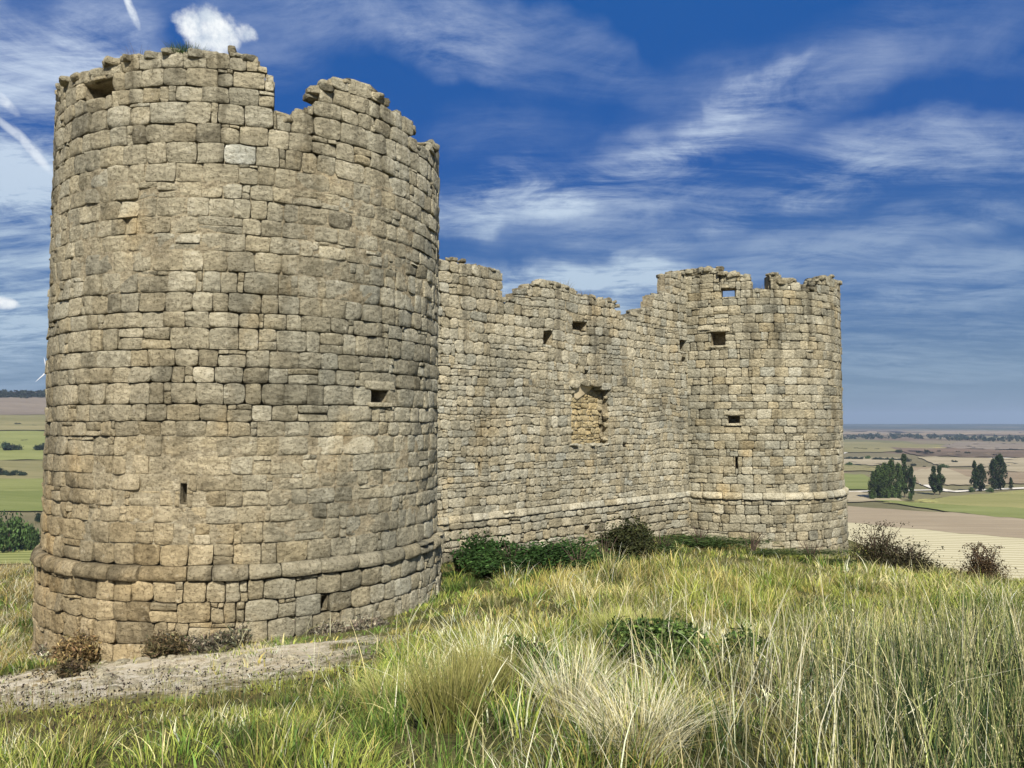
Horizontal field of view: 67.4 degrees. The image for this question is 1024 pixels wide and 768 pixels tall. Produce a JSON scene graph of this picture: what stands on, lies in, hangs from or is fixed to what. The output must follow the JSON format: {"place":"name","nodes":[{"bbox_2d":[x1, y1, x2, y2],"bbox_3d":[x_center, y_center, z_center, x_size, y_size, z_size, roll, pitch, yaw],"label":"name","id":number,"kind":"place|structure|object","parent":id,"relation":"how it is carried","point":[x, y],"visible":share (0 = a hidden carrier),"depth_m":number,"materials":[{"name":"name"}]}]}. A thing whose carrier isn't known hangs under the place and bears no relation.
{"place":"outdoors","nodes":[
{"label":"outdoors","id":0,"kind":"place"},
{"bbox_2d":[0,559,36,669],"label":"dry slope grass","id":1,"kind":"structure","parent":0,"point":[12,568],"depth_m":18.22,"materials":[{"name":"beige plant"}]},
{"bbox_2d":[0,543,39,563],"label":"field","id":2,"kind":"structure","parent":0,"point":[15,555],"depth_m":240.65,"materials":[{"name":"plant"}]},
{"bbox_2d":[0,491,42,510],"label":"field","id":3,"kind":"structure","parent":0,"point":[20,501],"depth_m":373.56,"materials":[{"name":"plant"}]},
{"bbox_2d":[0,478,42,490],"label":"field","id":4,"kind":"structure","parent":0,"point":[32,484],"depth_m":445.37,"materials":[{"name":"plant"}]},
{"bbox_2d":[0,460,43,478],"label":"field","id":5,"kind":"structure","parent":0,"point":[32,468],"depth_m":541.34,"materials":[{"name":"beige soil"}]},
{"bbox_2d":[0,431,45,459],"bbox_3d":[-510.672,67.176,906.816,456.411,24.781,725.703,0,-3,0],"label":"field","id":6,"kind":"structure","parent":0,"point":[32,440],"depth_m":726.64,"materials":[{"name":"plant"}]},
{"bbox_2d":[0,397,45,414],"bbox_3d":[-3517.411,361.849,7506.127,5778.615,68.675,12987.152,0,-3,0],"label":"field","id":7,"kind":"structure","parent":0,"point":[20,406],"depth_m":1327.91,"materials":[{"name":"brown soil"}]},
{"bbox_2d":[0,389,45,397],"bbox_3d":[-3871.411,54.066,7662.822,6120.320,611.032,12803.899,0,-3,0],"label":"ridge woodland","id":8,"kind":"object","parent":7,"relation":"on","point":[5,393],"visible":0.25,"depth_m":1538.85,"materials":[{"name":"green plant"}]},
{"bbox_2d":[0,415,45,429],"bbox_3d":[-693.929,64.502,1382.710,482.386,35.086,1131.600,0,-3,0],"label":"field","id":9,"kind":"structure","parent":0,"point":[27,422],"depth_m":1007.07,"materials":[{"name":"plant"}]},
{"bbox_2d":[0,392,1023,767],"bbox_3d":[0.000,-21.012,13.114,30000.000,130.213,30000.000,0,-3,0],"label":"ground","id":10,"kind":"structure","parent":0,"point":[920,490],"depth_m":8.19,"materials":[{"name":"soil"}]},
{"bbox_2d":[0,467,8,474],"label":"round tree","id":11,"kind":"object","parent":10,"relation":"on","point":[2,472],"visible":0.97,"depth_m":500.49,"materials":[{"name":"green plant"}]},
{"bbox_2d":[0,509,9,525],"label":"round tree","id":12,"kind":"object","parent":10,"relation":"on","point":[1,518],"visible":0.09,"depth_m":263.71,"materials":[{"name":"green plant"}]},
{"bbox_2d":[0,441,23,449],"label":"round tree","id":13,"kind":"object","parent":10,"relation":"on","point":[6,446],"visible":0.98,"depth_m":663.65,"materials":[{"name":"green plant"}]},
{"bbox_2d":[6,470,17,475],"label":"round tree","id":14,"kind":"object","parent":10,"relation":"on","point":[12,472],"visible":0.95,"depth_m":499.00,"materials":[{"name":"green plant"}]},
{"bbox_2d":[0,511,28,551],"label":"round tree","id":15,"kind":"object","parent":10,"relation":"on","point":[11,532],"visible":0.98,"depth_m":250.29,"materials":[{"name":"green plant"}]},
{"bbox_2d":[15,470,26,475],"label":"round tree","id":16,"kind":"object","parent":10,"relation":"on","point":[22,473],"visible":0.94,"depth_m":499.05,"materials":[{"name":"green plant"}]},
{"bbox_2d":[21,521,40,550],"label":"round tree","id":17,"kind":"object","parent":10,"relation":"on","point":[31,541],"visible":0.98,"depth_m":252.76,"materials":[{"name":"green plant"}]},
{"bbox_2d":[34,511,41,521],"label":"round tree","id":18,"kind":"object","parent":10,"relation":"on","point":[37,518],"visible":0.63,"depth_m":313.08,"materials":[{"name":"green plant"}]},
{"bbox_2d":[32,443,44,449],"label":"round tree","id":19,"kind":"object","parent":10,"relation":"on","point":[37,447],"visible":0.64,"depth_m":670.42,"materials":[{"name":"green plant"}]},
{"bbox_2d":[29,642,52,661],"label":"dry shrub","id":20,"kind":"object","parent":10,"relation":"on","point":[41,651],"visible":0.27,"depth_m":13.65,"materials":[{"name":"brown plant"}]},
{"bbox_2d":[32,654,95,679],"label":"dry shrub","id":21,"kind":"object","parent":10,"relation":"on","point":[78,666],"visible":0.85,"depth_m":10.56,"materials":[{"name":"brown plant"}]},
{"bbox_2d":[46,628,101,667],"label":"dry shrub","id":22,"kind":"object","parent":10,"relation":"on","point":[85,648],"visible":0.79,"depth_m":12.79,"materials":[{"name":"brown plant"}]},
{"bbox_2d":[90,641,105,662],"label":"dry shrub","id":23,"kind":"object","parent":10,"relation":"on","point":[98,654],"visible":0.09,"depth_m":12.92,"materials":[{"name":"brown plant"}]},
{"bbox_2d":[138,629,196,658],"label":"dry shrub","id":24,"kind":"object","parent":10,"relation":"on","point":[163,647],"visible":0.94,"depth_m":12.44,"materials":[{"name":"brown plant"}]},
{"bbox_2d":[0,646,358,703],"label":"pebbles","id":25,"kind":"object","parent":10,"relation":"on","point":[101,671],"visible":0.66,"depth_m":10.00,"materials":[{"name":"gravel"}]},
{"bbox_2d":[156,628,248,654],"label":"dry shrub","id":26,"kind":"object","parent":10,"relation":"on","point":[205,645],"visible":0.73,"depth_m":12.59,"materials":[{"name":"brown plant"}]},
{"bbox_2d":[0,644,406,760],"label":"dry seed stalks","id":27,"kind":"object","parent":10,"relation":"on","point":[106,696],"visible":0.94,"depth_m":6.68,"materials":[{"name":"beige plant"}]},
{"bbox_2d":[222,621,251,649],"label":"dry shrub","id":28,"kind":"object","parent":10,"relation":"on","point":[240,634],"visible":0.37,"depth_m":12.75,"materials":[{"name":"brown plant"}]},
{"bbox_2d":[302,615,359,635],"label":"dry shrub","id":29,"kind":"object","parent":10,"relation":"on","point":[341,627],"visible":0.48,"depth_m":13.41,"materials":[{"name":"brown plant"}]},
{"bbox_2d":[346,613,389,631],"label":"dry shrub","id":30,"kind":"object","parent":10,"relation":"on","point":[361,623],"visible":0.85,"depth_m":13.43,"materials":[{"name":"brown plant"}]},
{"bbox_2d":[342,662,436,706],"bbox_3d":[-1.067,2.693,6.820,1.042,0.271,0.996,0,-3,0],"label":"grass tussock","id":31,"kind":"object","parent":10,"relation":"on","point":[363,684],"depth_m":6.91,"materials":[{"name":"beige plant"}]},
{"bbox_2d":[29,45,848,662],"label":"castle","id":32,"kind":"structure","parent":10,"relation":"on","point":[301,371],"depth_m":14.07,"materials":[{"name":"stone"}]},
{"bbox_2d":[162,38,208,53],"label":"wall plant","id":33,"kind":"object","parent":32,"relation":"on","point":[182,50],"depth_m":13.38,"materials":[{"name":"green plant"}]},
{"bbox_2d":[380,638,514,733],"bbox_3d":[-0.454,2.163,5.447,0.928,0.580,0.998,-1,-3,15],"label":"grass tussock","id":34,"kind":"object","parent":10,"relation":"on","point":[451,702],"depth_m":5.31,"materials":[{"name":"green plant"}]},
{"bbox_2d":[441,543,473,576],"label":"shrub","id":35,"kind":"object","parent":10,"relation":"on","point":[446,574],"visible":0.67,"depth_m":18.57,"materials":[{"name":"green plant"}]},
{"bbox_2d":[447,530,523,572],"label":"shrub","id":36,"kind":"object","parent":10,"relation":"on","point":[473,549],"visible":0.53,"depth_m":18.76,"materials":[{"name":"green plant"}]},
{"bbox_2d":[434,628,539,703],"bbox_3d":[-0.216,2.398,6.491,0.954,0.540,1.035,0,-3,0],"label":"grass tussock","id":37,"kind":"object","parent":10,"relation":"on","point":[508,676],"depth_m":6.42,"materials":[{"name":"plant"}]},
{"bbox_2d":[461,539,534,576],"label":"shrub","id":38,"kind":"object","parent":10,"relation":"on","point":[478,562],"visible":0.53,"depth_m":18.00,"materials":[{"name":"green plant"}]},
{"bbox_2d":[0,599,1023,767],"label":"meadow grass","id":39,"kind":"structure","parent":10,"relation":"on","point":[237,723],"depth_m":5.27,"materials":[{"name":"green plant"}]},
{"bbox_2d":[0,534,1023,688],"bbox_3d":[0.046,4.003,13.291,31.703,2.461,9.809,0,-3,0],"label":"meadow grass","id":40,"kind":"structure","parent":10,"relation":"on","point":[641,583],"depth_m":13.53,"materials":[{"name":"green plant"}]},
{"bbox_2d":[0,553,1023,767],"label":"grass culms","id":41,"kind":"object","parent":10,"relation":"on","point":[825,613],"depth_m":5.88,"materials":[{"name":"green plant"}]},
{"bbox_2d":[1,550,1021,728],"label":"grass seed heads","id":42,"kind":"object","parent":41,"relation":"attached to","point":[688,641],"depth_m":5.87,"materials":[{"name":"beige plant"}]},
{"bbox_2d":[215,545,822,663],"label":"straw grass","id":43,"kind":"structure","parent":10,"relation":"on","point":[555,604],"depth_m":12.07,"materials":[{"name":"beige plant"}]},
{"bbox_2d":[495,631,562,676],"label":"weed clump","id":44,"kind":"object","parent":10,"relation":"on","point":[527,648],"visible":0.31,"depth_m":7.67,"materials":[{"name":"green plant"}]},
{"bbox_2d":[472,529,613,576],"bbox_3d":[0.850,4.192,18.815,4.567,0.951,1.696,3,-4,-43],"label":"shrub","id":45,"kind":"object","parent":10,"relation":"on","point":[538,556],"visible":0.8,"depth_m":18.41,"materials":[{"name":"green plant"}]},
{"bbox_2d":[482,626,649,719],"bbox_3d":[0.425,2.136,5.692,1.296,0.637,1.295,-3,-4,42],"label":"grass tussock","id":46,"kind":"object","parent":10,"relation":"on","point":[561,686],"depth_m":5.65,"materials":[{"name":"beige plant"}]},
{"bbox_2d":[553,537,622,574],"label":"shrub","id":47,"kind":"object","parent":10,"relation":"on","point":[573,561],"visible":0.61,"depth_m":18.45,"materials":[{"name":"green plant"}]},
{"bbox_2d":[565,535,646,568],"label":"shrub","id":48,"kind":"object","parent":10,"relation":"on","point":[626,558],"visible":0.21,"depth_m":19.24,"materials":[{"name":"green plant"}]},
{"bbox_2d":[571,599,664,643],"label":"grass tussock","id":49,"kind":"object","parent":10,"relation":"on","point":[595,623],"depth_m":9.59,"materials":[{"name":"plant"}]},
{"bbox_2d":[590,507,659,559],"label":"shrub","id":50,"kind":"object","parent":10,"relation":"on","point":[634,539],"visible":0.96,"depth_m":20.73,"materials":[{"name":"green plant"}]},
{"bbox_2d":[514,654,747,767],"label":"grass tussock","id":51,"kind":"object","parent":10,"relation":"on","point":[661,734],"depth_m":4.73,"materials":[{"name":"beige plant"}]},
{"bbox_2d":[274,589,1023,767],"bbox_3d":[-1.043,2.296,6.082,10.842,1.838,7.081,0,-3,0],"label":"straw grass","id":52,"kind":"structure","parent":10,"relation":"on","point":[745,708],"depth_m":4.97,"materials":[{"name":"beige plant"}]},
{"bbox_2d":[648,529,685,555],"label":"shrub","id":53,"kind":"object","parent":10,"relation":"on","point":[666,547],"visible":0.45,"depth_m":21.98,"materials":[{"name":"green plant"}]},
{"bbox_2d":[596,607,772,666],"bbox_3d":[1.800,2.720,8.118,1.841,0.594,1.137,-2,-4,33],"label":"weed clump","id":54,"kind":"object","parent":10,"relation":"on","point":[674,635],"visible":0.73,"depth_m":7.96,"materials":[{"name":"green plant"}]},
{"bbox_2d":[650,525,788,549],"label":"shrub","id":55,"kind":"object","parent":10,"relation":"on","point":[701,540],"visible":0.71,"depth_m":24.22,"materials":[{"name":"green plant"}]},
{"bbox_2d":[700,530,867,556],"bbox_3d":[7.665,4.933,23.798,8.023,0.879,0.993,0,-3,0],"label":"shrub","id":56,"kind":"object","parent":10,"relation":"on","point":[769,552],"visible":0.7,"depth_m":23.74,"materials":[{"name":"green plant"}]},
{"bbox_2d":[784,538,878,564],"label":"shrub","id":57,"kind":"object","parent":10,"relation":"on","point":[841,560],"visible":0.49,"depth_m":23.66,"materials":[{"name":"green plant"}]},
{"bbox_2d":[667,570,1023,767],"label":"rush stems","id":58,"kind":"object","parent":10,"relation":"on","point":[958,682],"visible":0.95,"depth_m":4.86,"materials":[{"name":"green plant"}]},
{"bbox_2d":[867,471,877,497],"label":"poplar tree","id":59,"kind":"object","parent":10,"relation":"on","point":[871,483],"visible":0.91,"depth_m":435.25,"materials":[{"name":"green plant"}]},
{"bbox_2d":[831,519,921,570],"bbox_3d":[12.379,5.395,25.922,3.363,1.680,2.318,0,-3,0],"label":"bramble bush","id":60,"kind":"object","parent":10,"relation":"on","point":[878,551],"visible":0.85,"depth_m":25.79,"materials":[{"name":"brown plant"}]},
{"bbox_2d":[873,465,885,497],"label":"poplar tree","id":61,"kind":"object","parent":10,"relation":"on","point":[880,491],"visible":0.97,"depth_m":434.04,"materials":[{"name":"green plant"}]},
{"bbox_2d":[881,462,893,497],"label":"poplar tree","id":62,"kind":"object","parent":10,"relation":"on","point":[888,489],"visible":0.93,"depth_m":434.32,"materials":[{"name":"green plant"}]},
{"bbox_2d":[886,459,900,497],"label":"poplar tree","id":63,"kind":"object","parent":10,"relation":"on","point":[893,471],"visible":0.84,"depth_m":437.20,"materials":[{"name":"green plant"}]},
{"bbox_2d":[893,462,905,497],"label":"poplar tree","id":64,"kind":"object","parent":10,"relation":"on","point":[900,475],"visible":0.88,"depth_m":440.09,"materials":[{"name":"green plant"}]},
{"bbox_2d":[901,454,910,497],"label":"poplar tree","id":65,"kind":"object","parent":10,"relation":"on","point":[906,473],"visible":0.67,"depth_m":445.36,"materials":[{"name":"green plant"}]},
{"bbox_2d":[907,466,916,494],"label":"poplar tree","id":66,"kind":"object","parent":10,"relation":"on","point":[911,484],"visible":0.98,"depth_m":442.92,"materials":[{"name":"green plant"}]},
{"bbox_2d":[881,540,953,573],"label":"bramble bush","id":67,"kind":"object","parent":10,"relation":"on","point":[915,563],"visible":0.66,"depth_m":25.48,"materials":[{"name":"brown plant"}]},
{"bbox_2d":[843,432,1023,441],"bbox_3d":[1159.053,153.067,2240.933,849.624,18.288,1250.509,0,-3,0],"label":"distant woodland","id":68,"kind":"object","parent":10,"relation":"on","point":[956,437],"visible":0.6,"depth_m":2204.69,"materials":[{"name":"green plant"}]},
{"bbox_2d":[928,465,939,494],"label":"poplar tree","id":69,"kind":"object","parent":10,"relation":"on","point":[933,483],"visible":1,"depth_m":461.70,"materials":[{"name":"green plant"}]},
{"bbox_2d":[936,465,945,494],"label":"poplar tree","id":70,"kind":"object","parent":10,"relation":"on","point":[939,486],"visible":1,"depth_m":461.56,"materials":[{"name":"green plant"}]},
{"bbox_2d":[939,463,949,467],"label":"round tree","id":71,"kind":"object","parent":10,"relation":"on","point":[943,465],"visible":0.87,"depth_m":739.52,"materials":[{"name":"green plant"}]},
{"bbox_2d":[969,460,978,491],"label":"poplar tree","id":72,"kind":"object","parent":10,"relation":"on","point":[974,477],"visible":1,"depth_m":485.66,"materials":[{"name":"green plant"}]},
{"bbox_2d":[942,541,1016,580],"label":"bramble bush","id":73,"kind":"object","parent":10,"relation":"on","point":[983,564],"visible":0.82,"depth_m":25.29,"materials":[{"name":"brown plant"}]},
{"bbox_2d":[977,463,986,491],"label":"poplar tree","id":74,"kind":"object","parent":10,"relation":"on","point":[982,473],"visible":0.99,"depth_m":485.22,"materials":[{"name":"green plant"}]},
{"bbox_2d":[986,458,999,489],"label":"poplar tree","id":75,"kind":"object","parent":10,"relation":"on","point":[994,474],"visible":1,"depth_m":495.32,"materials":[{"name":"green plant"}]},
{"bbox_2d":[995,452,1007,488],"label":"poplar tree","id":76,"kind":"object","parent":10,"relation":"on","point":[1001,463],"visible":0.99,"depth_m":494.66,"materials":[{"name":"green plant"}]},
{"bbox_2d":[1008,477,1013,488],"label":"tree","id":77,"kind":"object","parent":10,"relation":"on","point":[1010,483],"visible":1,"depth_m":498.90,"materials":[{"name":"green plant"}]},
{"bbox_2d":[0,0,1023,423],"label":"sky","id":78,"kind":"structure","parent":0,"point":[606,148],"materials":[{"name":"blue"}]},
{"bbox_2d":[844,473,869,489],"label":"field","id":79,"kind":"structure","parent":0,"point":[856,481],"depth_m":562.35,"materials":[{"name":"green plant"}]},
{"bbox_2d":[844,464,875,470],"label":"field","id":80,"kind":"structure","parent":0,"point":[854,467],"depth_m":743.42,"materials":[{"name":"beige plant"}]},
{"bbox_2d":[843,457,902,465],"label":"field","id":81,"kind":"structure","parent":0,"point":[870,461],"depth_m":861.08,"materials":[{"name":"beige soil"}]},
{"bbox_2d":[847,491,902,501],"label":"field","id":82,"kind":"structure","parent":0,"point":[854,496],"depth_m":432.59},
{"bbox_2d":[843,441,946,451],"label":"field","id":83,"kind":"structure","parent":0,"point":[866,446],"depth_m":1410.16,"materials":[{"name":"beige soil"}]},
{"bbox_2d":[843,430,1023,435],"bbox_3d":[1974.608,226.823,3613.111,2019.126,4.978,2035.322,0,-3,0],"label":"field","id":84,"kind":"structure","parent":0,"point":[925,433],"depth_m":3568.32,"materials":[{"name":"soil"}]},
{"bbox_2d":[847,522,1023,580],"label":"field","id":85,"kind":"structure","parent":0,"point":[1011,553],"depth_m":265.59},
{"bbox_2d":[847,506,1023,537],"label":"field","id":86,"kind":"structure","parent":0,"point":[960,523],"depth_m":328.86,"materials":[{"name":"soil"}]},
{"bbox_2d":[878,500,1023,518],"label":"field","id":87,"kind":"structure","parent":0,"point":[1014,512],"depth_m":375.45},
{"bbox_2d":[913,468,988,484],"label":"field","id":88,"kind":"structure","parent":0,"point":[922,476],"depth_m":615.91,"materials":[{"name":"brown soil"}]},
{"bbox_2d":[884,490,1023,507],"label":"field","id":89,"kind":"structure","parent":0,"point":[1015,498],"depth_m":420.88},
{"bbox_2d":[891,447,1023,457],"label":"field","id":90,"kind":"structure","parent":0,"point":[981,452],"depth_m":1093.32,"materials":[{"name":"soil"}]},
{"bbox_2d":[906,467,1023,483],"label":"field","id":91,"kind":"structure","parent":0,"point":[1017,477],"depth_m":642.39,"materials":[{"name":"soil"}]},
{"bbox_2d":[916,482,1023,491],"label":"track","id":92,"kind":"structure","parent":0,"point":[926,485],"depth_m":494.17,"materials":[{"name":"beige soil"}]},
{"bbox_2d":[919,456,1023,466],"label":"field","id":93,"kind":"structure","parent":0,"point":[963,461],"depth_m":869.12,"materials":[{"name":"beige soil"}]},
{"bbox_2d":[941,442,1023,448],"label":"field","id":94,"kind":"structure","parent":0,"point":[976,445],"depth_m":1502.26,"materials":[{"name":"brown soil"}]},
{"bbox_2d":[984,464,1023,471],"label":"field","id":95,"kind":"structure","parent":0,"point":[1016,467],"depth_m":738.63,"materials":[{"name":"beige soil"}]}
]}

